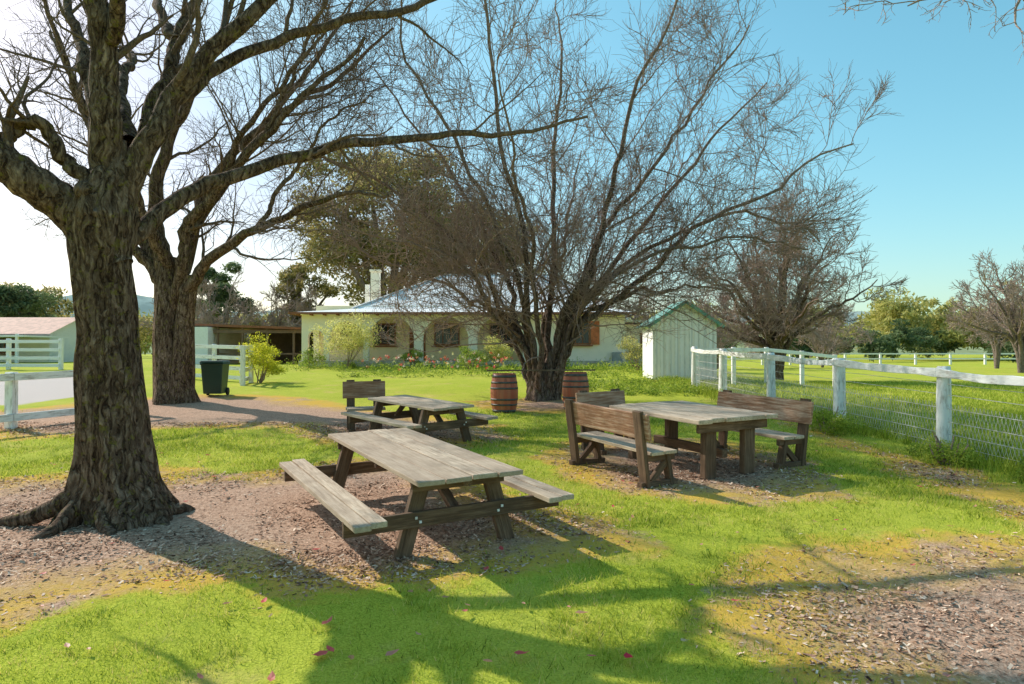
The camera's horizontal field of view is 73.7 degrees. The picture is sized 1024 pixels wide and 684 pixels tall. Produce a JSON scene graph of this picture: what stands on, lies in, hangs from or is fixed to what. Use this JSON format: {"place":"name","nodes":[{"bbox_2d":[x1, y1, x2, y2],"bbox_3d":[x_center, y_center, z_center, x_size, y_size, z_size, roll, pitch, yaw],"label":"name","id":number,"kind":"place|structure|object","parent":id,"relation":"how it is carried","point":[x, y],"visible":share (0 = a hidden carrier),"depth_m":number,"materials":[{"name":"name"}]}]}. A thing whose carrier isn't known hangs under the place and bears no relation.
{"place":"outdoors","nodes":[
{"label":"outdoors","id":0,"kind":"place"},
{"bbox_2d":[48,295,869,329],"bbox_3d":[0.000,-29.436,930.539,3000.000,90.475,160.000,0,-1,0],"label":"distant hills","id":1,"kind":"structure","parent":0,"point":[145,305],"depth_m":955.94,"materials":[{"name":"green plant"}]},
{"bbox_2d":[0,354,1023,683],"bbox_3d":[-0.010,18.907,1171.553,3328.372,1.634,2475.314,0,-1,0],"label":"ground","id":2,"kind":"structure","parent":0,"point":[304,396],"depth_m":5.96,"materials":[{"name":"green plant"}]},
{"bbox_2d":[0,282,62,316],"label":"gum tree","id":3,"kind":"object","parent":2,"relation":"on","point":[18,297],"visible":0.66,"depth_m":59.43,"materials":[{"name":"green plant"}]},
{"bbox_2d":[0,338,63,369],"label":"white rail fence","id":4,"kind":"object","parent":2,"relation":"on","point":[8,358],"visible":0.9,"depth_m":32.93,"materials":[{"name":"white wood"}]},
{"bbox_2d":[0,370,73,428],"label":"white rail fence","id":5,"kind":"object","parent":2,"relation":"on","point":[11,417],"visible":0.44,"depth_m":14.07,"materials":[{"name":"paint"}]},
{"bbox_2d":[0,281,73,316],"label":"gum tree","id":6,"kind":"object","parent":2,"relation":"on","point":[52,310],"visible":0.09,"depth_m":72.34,"materials":[{"name":"green plant"}]},
{"bbox_2d":[0,317,75,362],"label":"cottage","id":7,"kind":"structure","parent":2,"relation":"on","point":[35,328],"depth_m":49.54,"materials":[{"name":"paint"}]},
{"bbox_2d":[0,338,13,351],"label":"window glass","id":8,"kind":"structure","parent":7,"relation":"in","point":[1,344],"depth_m":48.94,"materials":[{"name":"grey"}]},
{"bbox_2d":[0,338,14,354],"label":"window frame","id":9,"kind":"structure","parent":7,"relation":"in","point":[4,338],"depth_m":48.88,"materials":[{"name":"white wood"}]},
{"bbox_2d":[58,298,287,353],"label":"distant left trees","id":10,"kind":"object","parent":2,"relation":"on","point":[143,334],"visible":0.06,"depth_m":102.15,"materials":[{"name":"green plant"}]},
{"bbox_2d":[199,361,229,394],"bbox_3d":[-8.952,1.091,20.610,0.684,1.055,0.832,0,-1,-6],"label":"wheelie bin","id":11,"kind":"object","parent":2,"relation":"on","point":[214,377],"visible":1,"depth_m":20.29,"materials":[{"name":"green plastic"}]},
{"bbox_2d":[195,344,253,385],"bbox_3d":[-11.227,0.851,26.154,5.506,1.633,1.041,-1,-1,41],"label":"white rail fence","id":12,"kind":"object","parent":2,"relation":"on","point":[242,378],"visible":0.49,"depth_m":25.67,"materials":[{"name":"paint"}]},
{"bbox_2d":[0,0,452,404],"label":"bare tree","id":13,"kind":"object","parent":2,"relation":"on","point":[175,282],"visible":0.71,"depth_m":18.08,"materials":[{"name":"brown plant"}]},
{"bbox_2d":[196,260,259,324],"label":"gum tree","id":14,"kind":"object","parent":2,"relation":"on","point":[211,275],"visible":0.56,"depth_m":62.69,"materials":[{"name":"green plant"}]},
{"bbox_2d":[195,324,312,363],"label":"carport shed","id":15,"kind":"structure","parent":2,"relation":"on","point":[286,342],"depth_m":42.13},
{"bbox_2d":[235,331,286,382],"bbox_3d":[-9.107,0.593,25.225,1.704,1.970,1.945,1,-1,-44],"label":"yellow green shrub","id":16,"kind":"object","parent":2,"relation":"on","point":[269,366],"visible":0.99,"depth_m":25.13,"materials":[{"name":"green plant"}]},
{"bbox_2d":[268,261,341,325],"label":"gum tree","id":17,"kind":"object","parent":2,"relation":"on","point":[324,289],"visible":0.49,"depth_m":60.56,"materials":[{"name":"green plant"}]},
{"bbox_2d":[298,347,326,367],"bbox_3d":[-10.127,0.782,34.193,1.658,1.167,1.591,0,-1,0],"label":"garden shrub","id":18,"kind":"object","parent":2,"relation":"on","point":[308,359],"visible":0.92,"depth_m":34.40,"materials":[{"name":"green plant"}]},
{"bbox_2d":[0,0,634,539],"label":"bare tree","id":19,"kind":"object","parent":2,"relation":"on","point":[114,484],"visible":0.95,"depth_m":7.34,"materials":[{"name":"brown plant"}]},
{"bbox_2d":[309,308,383,367],"bbox_3d":[-8.149,-0.145,33.342,3.701,3.043,3.830,0,-1,0],"label":"tall garden shrub","id":20,"kind":"object","parent":2,"relation":"on","point":[357,337],"visible":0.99,"depth_m":33.26,"materials":[{"name":"green plant"}]},
{"bbox_2d":[342,379,385,432],"bbox_3d":[-2.957,1.298,13.702,0.850,1.048,0.664,0,1,-15],"label":"park bench","id":21,"kind":"object","parent":2,"relation":"on","point":[353,390],"visible":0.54,"depth_m":13.86,"materials":[{"name":"brown wood"}]},
{"bbox_2d":[284,147,482,305],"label":"gum tree","id":22,"kind":"object","parent":2,"relation":"on","point":[364,276],"visible":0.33,"depth_m":53.66,"materials":[{"name":"green plant"}]},
{"bbox_2d":[400,347,424,366],"bbox_3d":[-4.984,0.818,34.245,1.254,1.098,1.309,0,-1,0],"label":"garden shrub","id":23,"kind":"object","parent":2,"relation":"on","point":[414,355],"visible":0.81,"depth_m":34.08,"materials":[{"name":"green plant"}]},
{"bbox_2d":[301,315,525,360],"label":"arcade wall","id":24,"kind":"structure","parent":2,"relation":"on","point":[309,322],"depth_m":36.02,"materials":[{"name":"beige paint"}]},
{"bbox_2d":[288,312,635,316],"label":"eaves","id":25,"kind":"object","parent":24,"relation":"on","point":[326,313],"visible":0.44,"depth_m":35.42,"materials":[{"name":"grey metal"}]},
{"bbox_2d":[341,395,497,441],"bbox_3d":[-1.756,1.472,12.725,1.913,0.755,2.450,-1,2,-40],"label":"picnic table","id":26,"kind":"object","parent":2,"relation":"on","point":[420,411],"visible":0.86,"depth_m":12.37,"materials":[{"name":"brown wood"}]},
{"bbox_2d":[316,306,522,359],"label":"wall","id":27,"kind":"structure","parent":2,"relation":"on","point":[383,352],"depth_m":38.30,"materials":[{"name":"beige paint"}]},
{"bbox_2d":[337,323,362,346],"bbox_3d":[-9.000,-0.383,38.230,1.550,1.320,0.160,0,-1,0],"label":"window frame","id":28,"kind":"object","parent":27,"relation":"attached to","point":[347,335],"visible":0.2,"depth_m":38.22,"materials":[{"name":"wood"}]},
{"bbox_2d":[341,325,358,343],"bbox_3d":[-9.000,-0.432,38.301,1.200,1.150,0.060,0,-1,0],"label":"window glass","id":29,"kind":"object","parent":28,"relation":"in","point":[346,334],"visible":0.21,"depth_m":38.27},
{"bbox_2d":[370,323,395,346],"bbox_3d":[-7.150,-0.383,38.230,1.550,1.320,0.160,0,-1,0],"label":"window frame","id":30,"kind":"object","parent":27,"relation":"attached to","point":[387,339],"visible":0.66,"depth_m":38.22,"materials":[{"name":"wood"}]},
{"bbox_2d":[374,325,393,343],"bbox_3d":[-7.150,-0.432,38.301,1.200,1.150,0.060,0,-1,0],"label":"window glass","id":31,"kind":"object","parent":30,"relation":"in","point":[387,327],"visible":0.43,"depth_m":38.27,"materials":[{"name":"glass"}]},
{"bbox_2d":[409,331,425,359],"bbox_3d":[-5.300,0.068,38.273,0.900,2.100,0.060,0,-1,0],"label":"front door","id":32,"kind":"structure","parent":27,"relation":"attached to","point":[411,345],"depth_m":38.24,"materials":[{"name":"wood"}]},
{"bbox_2d":[431,323,460,346],"bbox_3d":[-3.650,-0.383,38.230,1.700,1.320,0.160,0,-1,0],"label":"window frame","id":33,"kind":"object","parent":27,"relation":"attached to","point":[450,338],"visible":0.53,"depth_m":38.22,"materials":[{"name":"wood"}]},
{"bbox_2d":[435,325,457,343],"bbox_3d":[-3.650,-0.432,38.301,1.350,1.150,0.060,0,-1,0],"label":"window glass","id":34,"kind":"object","parent":33,"relation":"in","point":[445,337],"visible":0.57,"depth_m":38.27,"materials":[{"name":"glass"}]},
{"bbox_2d":[300,275,630,316],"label":"roof","id":35,"kind":"structure","parent":27,"relation":"on","point":[366,308],"depth_m":38.70,"materials":[{"name":"white metal"}]},
{"bbox_2d":[365,285,369,301],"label":"flue","id":36,"kind":"object","parent":35,"relation":"on","point":[367,297],"visible":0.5,"depth_m":41.93,"materials":[{"name":"white metal"}]},
{"bbox_2d":[369,269,381,299],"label":"chimney","id":37,"kind":"object","parent":35,"relation":"on","point":[376,276],"visible":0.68,"depth_m":40.81,"materials":[{"name":"white paint"}]},
{"bbox_2d":[351,274,574,307],"bbox_3d":[-1.644,-3.071,40.462,14.667,2.468,4.976,0,-1,0],"label":"ridge capping","id":38,"kind":"object","parent":35,"relation":"on","point":[395,292],"visible":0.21,"depth_m":39.41,"materials":[{"name":"grey metal"}]},
{"bbox_2d":[489,323,512,346],"bbox_3d":[-0.550,-0.383,38.230,1.700,1.320,0.160,0,-1,0],"label":"window frame","id":39,"kind":"object","parent":27,"relation":"attached to","point":[498,333],"visible":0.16,"depth_m":38.23,"materials":[{"name":"wood"}]},
{"bbox_2d":[491,325,511,343],"bbox_3d":[-0.550,-0.432,38.301,1.350,1.150,0.060,0,-1,0],"label":"window glass","id":40,"kind":"object","parent":39,"relation":"in","point":[501,331],"visible":0.29,"depth_m":38.27,"materials":[{"name":"glass"}]},
{"bbox_2d":[279,428,573,560],"bbox_3d":[-1.105,1.569,7.469,2.205,0.803,3.150,-1,2,-29],"label":"picnic table","id":41,"kind":"object","parent":2,"relation":"on","point":[423,464],"visible":0.96,"depth_m":6.64,"materials":[{"name":"brown wood"}]},
{"bbox_2d":[362,352,512,369],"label":"garden flowers","id":42,"kind":"object","parent":2,"relation":"on","point":[398,356],"visible":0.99,"depth_m":30.18,"materials":[{"name":"green plant"}]},
{"bbox_2d":[280,356,644,377],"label":"garden bed plants","id":43,"kind":"object","parent":2,"relation":"on","point":[413,368],"visible":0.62,"depth_m":31.00,"materials":[{"name":"green plant"}]},
{"bbox_2d":[298,360,627,366],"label":"veranda floor","id":44,"kind":"structure","parent":2,"relation":"on","point":[488,362],"depth_m":35.79,"materials":[{"name":"grey concrete"}]},
{"bbox_2d":[612,350,640,362],"bbox_3d":[6.082,0.789,36.303,1.806,0.700,0.522,0,-1,-29],"label":"air conditioner","id":45,"kind":"object","parent":44,"relation":"on","point":[616,356],"visible":0.56,"depth_m":35.84,"materials":[{"name":"grey metal"}]},
{"bbox_2d":[398,200,545,286],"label":"gum tree","id":46,"kind":"object","parent":2,"relation":"on","point":[494,246],"visible":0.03,"depth_m":57.73,"materials":[{"name":"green plant"}]},
{"bbox_2d":[455,345,488,369],"bbox_3d":[-1.869,0.755,32.556,1.698,1.310,2.165,0,-1,0],"label":"rose bush","id":47,"kind":"object","parent":2,"relation":"on","point":[469,354],"visible":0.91,"depth_m":32.32,"materials":[{"name":"green plant"}]},
{"bbox_2d":[478,334,513,366],"bbox_3d":[-0.843,0.468,33.965,1.937,1.811,2.135,0,-1,-20],"label":"garden shrub","id":48,"kind":"object","parent":2,"relation":"on","point":[497,350],"visible":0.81,"depth_m":33.59,"materials":[{"name":"green plant"}]},
{"bbox_2d":[490,373,517,412],"bbox_3d":[-0.190,1.247,16.733,0.685,0.960,0.685,0,-1,-17],"label":"wine barrel","id":49,"kind":"object","parent":2,"relation":"on","point":[504,393],"visible":1,"depth_m":16.46,"materials":[{"name":"wood"}]},
{"bbox_2d":[139,269,875,368],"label":"distant bare trees","id":50,"kind":"object","parent":2,"relation":"on","point":[272,319],"visible":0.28,"depth_m":58.15,"materials":[{"name":"plant"}]},
{"bbox_2d":[0,408,1023,683],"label":"lawn grass","id":51,"kind":"structure","parent":2,"relation":"on","point":[158,434],"depth_m":6.04,"materials":[{"name":"green plant"}]},
{"bbox_2d":[0,421,1023,683],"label":"wood chip mulch","id":52,"kind":"object","parent":2,"relation":"on","point":[324,561],"visible":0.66,"depth_m":6.18,"materials":[{"name":"brown wood"}]},
{"bbox_2d":[40,443,993,680],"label":"fallen leaves","id":53,"kind":"object","parent":2,"relation":"on","point":[271,676],"visible":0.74,"depth_m":4.87,"materials":[{"name":"red plant"}]},
{"bbox_2d":[139,301,938,354],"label":"distant tree belt","id":54,"kind":"object","parent":2,"relation":"on","point":[145,351],"depth_m":195.11,"materials":[{"name":"green plant"}]},
{"bbox_2d":[234,0,897,401],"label":"bare elm tree","id":55,"kind":"object","parent":2,"relation":"on","point":[582,290],"visible":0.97,"depth_m":18.80,"materials":[{"name":"brown plant"}]},
{"bbox_2d":[562,372,588,409],"bbox_3d":[1.600,1.236,17.183,0.685,0.960,0.685,0,-1,21],"label":"wine barrel","id":56,"kind":"object","parent":2,"relation":"on","point":[574,383],"visible":0.66,"depth_m":16.91,"materials":[{"name":"wood"}]},
{"bbox_2d":[487,369,594,370],"bbox_3d":[0.740,0.705,16.991,2.766,0.035,0.050,0,-1,-10],"label":"timber rail","id":57,"kind":"object","parent":56,"relation":"on","point":[549,370],"visible":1,"depth_m":17.04,"materials":[{"name":"brown wood"}]},
{"bbox_2d":[530,315,624,360],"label":"front wing wall","id":58,"kind":"structure","parent":2,"relation":"on","point":[604,349],"depth_m":36.20,"materials":[{"name":"paint"}]},
{"bbox_2d":[573,322,592,345],"bbox_3d":[3.550,-0.434,36.130,1.450,1.320,0.160,0,-1,0],"label":"window frame","id":59,"kind":"object","parent":58,"relation":"attached to","point":[582,340],"visible":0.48,"depth_m":36.10,"materials":[{"name":"wood"}]},
{"bbox_2d":[560,321,599,344],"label":"shutters","id":60,"kind":"object","parent":59,"relation":"attached to","point":[595,336],"visible":0.38,"depth_m":36.11,"materials":[{"name":"brown wood"}]},
{"bbox_2d":[574,323,588,342],"bbox_3d":[3.550,-0.483,36.201,1.100,1.150,0.060,0,-1,0],"label":"window glass","id":61,"kind":"object","parent":59,"relation":"in","point":[586,336],"visible":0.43,"depth_m":36.17,"materials":[{"name":"glass"}]},
{"bbox_2d":[575,389,627,454],"bbox_3d":[1.642,1.348,11.519,1.000,1.048,0.664,-1,2,-28],"label":"park bench","id":62,"kind":"object","parent":2,"relation":"on","point":[610,397],"visible":0.2,"depth_m":11.66,"materials":[{"name":"brown wood"}]},
{"bbox_2d":[564,399,677,487],"bbox_3d":[1.500,1.391,9.651,0.664,1.048,1.950,-1,2,-28],"label":"park bench","id":63,"kind":"object","parent":2,"relation":"on","point":[635,424],"visible":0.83,"depth_m":9.30,"materials":[{"name":"brown wood"}]},
{"bbox_2d":[616,333,642,369],"bbox_3d":[5.830,0.453,31.933,1.820,1.936,2.225,0,-1,0],"label":"garden shrub","id":64,"kind":"object","parent":2,"relation":"on","point":[625,345],"visible":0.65,"depth_m":31.81,"materials":[{"name":"green plant"}]},
{"bbox_2d":[587,373,729,395],"bbox_3d":[3.983,1.450,23.144,5.361,0.653,5.954,0,-1,0],"label":"leafy ground cover","id":65,"kind":"object","parent":2,"relation":"on","point":[652,388],"visible":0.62,"depth_m":22.21,"materials":[{"name":"green plant"}]},
{"bbox_2d":[636,300,724,379],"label":"garden shed","id":66,"kind":"structure","parent":2,"relation":"on","point":[675,360],"depth_m":26.55,"materials":[{"name":"white metal"}]},
{"bbox_2d":[609,401,777,479],"bbox_3d":[2.652,1.449,10.260,1.503,0.894,2.037,-1,2,-28],"label":"plank table","id":67,"kind":"object","parent":2,"relation":"on","point":[709,421],"visible":0.8,"depth_m":9.68,"materials":[{"name":"wood"}]},
{"bbox_2d":[716,390,813,469],"bbox_3d":[3.800,1.363,10.874,0.664,1.048,1.900,-1,1,-28],"label":"park bench","id":68,"kind":"object","parent":2,"relation":"on","point":[800,412],"visible":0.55,"depth_m":10.39,"materials":[{"name":"brown wood"}]},
{"bbox_2d":[698,347,836,384],"bbox_3d":[9.601,1.061,25.414,8.148,1.734,0.419,1,-1,-33],"label":"white rail fence","id":69,"kind":"object","parent":2,"relation":"on","point":[765,350],"visible":0.55,"depth_m":25.42,"materials":[{"name":"paint"}]},
{"bbox_2d":[668,180,908,379],"bbox_3d":[13.466,-2.964,34.959,11.070,10.195,11.472,0,-1,0],"label":"bare round tree","id":70,"kind":"object","parent":2,"relation":"on","point":[790,331],"visible":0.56,"depth_m":33.90,"materials":[{"name":"brown plant"}]},
{"bbox_2d":[620,367,1023,460],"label":"paddock grass","id":71,"kind":"structure","parent":2,"relation":"on","point":[967,403],"depth_m":19.29,"materials":[{"name":"green plant"}]},
{"bbox_2d":[646,374,1023,487],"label":"fence line weeds","id":72,"kind":"object","parent":2,"relation":"on","point":[1001,464],"visible":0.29,"depth_m":11.98,"materials":[{"name":"green plant"}]},
{"bbox_2d":[809,405,865,436],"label":"weeds","id":73,"kind":"object","parent":2,"relation":"on","point":[831,422],"visible":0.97,"depth_m":13.03,"materials":[{"name":"green plant"}]},
{"bbox_2d":[691,346,1023,461],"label":"post and wire fence","id":74,"kind":"object","parent":2,"relation":"on","point":[944,375],"visible":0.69,"depth_m":13.10,"materials":[{"name":"white paint"}]},
{"bbox_2d":[717,318,1015,362],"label":"distant dark tree row","id":75,"kind":"object","parent":2,"relation":"on","point":[911,338],"visible":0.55,"depth_m":110.66,"materials":[{"name":"green plant"}]},
{"bbox_2d":[727,353,1015,364],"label":"distant paddock fence","id":76,"kind":"object","parent":2,"relation":"on","point":[915,358],"visible":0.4,"depth_m":82.27,"materials":[{"name":"white wood"}]},
{"bbox_2d":[831,0,1023,62],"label":"overhanging bare tree","id":77,"kind":"object","parent":2,"relation":"on","point":[1014,12],"visible":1,"depth_m":9.17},
{"bbox_2d":[844,278,1023,357],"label":"distant green tree row","id":78,"kind":"object","parent":2,"relation":"on","point":[886,312],"visible":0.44,"depth_m":126.48,"materials":[{"name":"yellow plant"}]},
{"bbox_2d":[903,431,983,467],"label":"weeds","id":79,"kind":"object","parent":2,"relation":"on","point":[939,454],"visible":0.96,"depth_m":10.30,"materials":[{"name":"green plant"}]},
{"bbox_2d":[940,276,1021,368],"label":"bare tree","id":80,"kind":"object","parent":2,"relation":"on","point":[992,339],"visible":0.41,"depth_m":61.96,"materials":[{"name":"brown plant"}]},
{"bbox_2d":[946,246,1023,372],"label":"bare tree","id":81,"kind":"object","parent":2,"relation":"on","point":[1016,330],"visible":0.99,"depth_m":49.11,"materials":[{"name":"plant"}]},
{"bbox_2d":[1009,454,1023,483],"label":"weeds","id":82,"kind":"object","parent":2,"relation":"on","point":[1019,469],"visible":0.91,"depth_m":9.22,"materials":[{"name":"green plant"}]},
{"bbox_2d":[0,0,1023,314],"label":"sky","id":83,"kind":"structure","parent":0,"point":[947,171],"materials":[{"name":"blue"}]},
{"bbox_2d":[143,330,986,353],"bbox_3d":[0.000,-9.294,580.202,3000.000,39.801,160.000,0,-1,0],"label":"hills","id":84,"kind":"structure","parent":0,"point":[970,350],"depth_m":516.09,"materials":[{"name":"green plant"}]},
{"bbox_2d":[625,324,642,365],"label":"annex wall","id":85,"kind":"structure","parent":0,"point":[635,330],"depth_m":36.81,"materials":[{"name":"beige paint"}]},
{"bbox_2d":[624,319,643,323],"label":"annex roof","id":86,"kind":"structure","parent":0,"point":[628,321],"depth_m":36.22,"materials":[{"name":"grey metal"}]}
]}

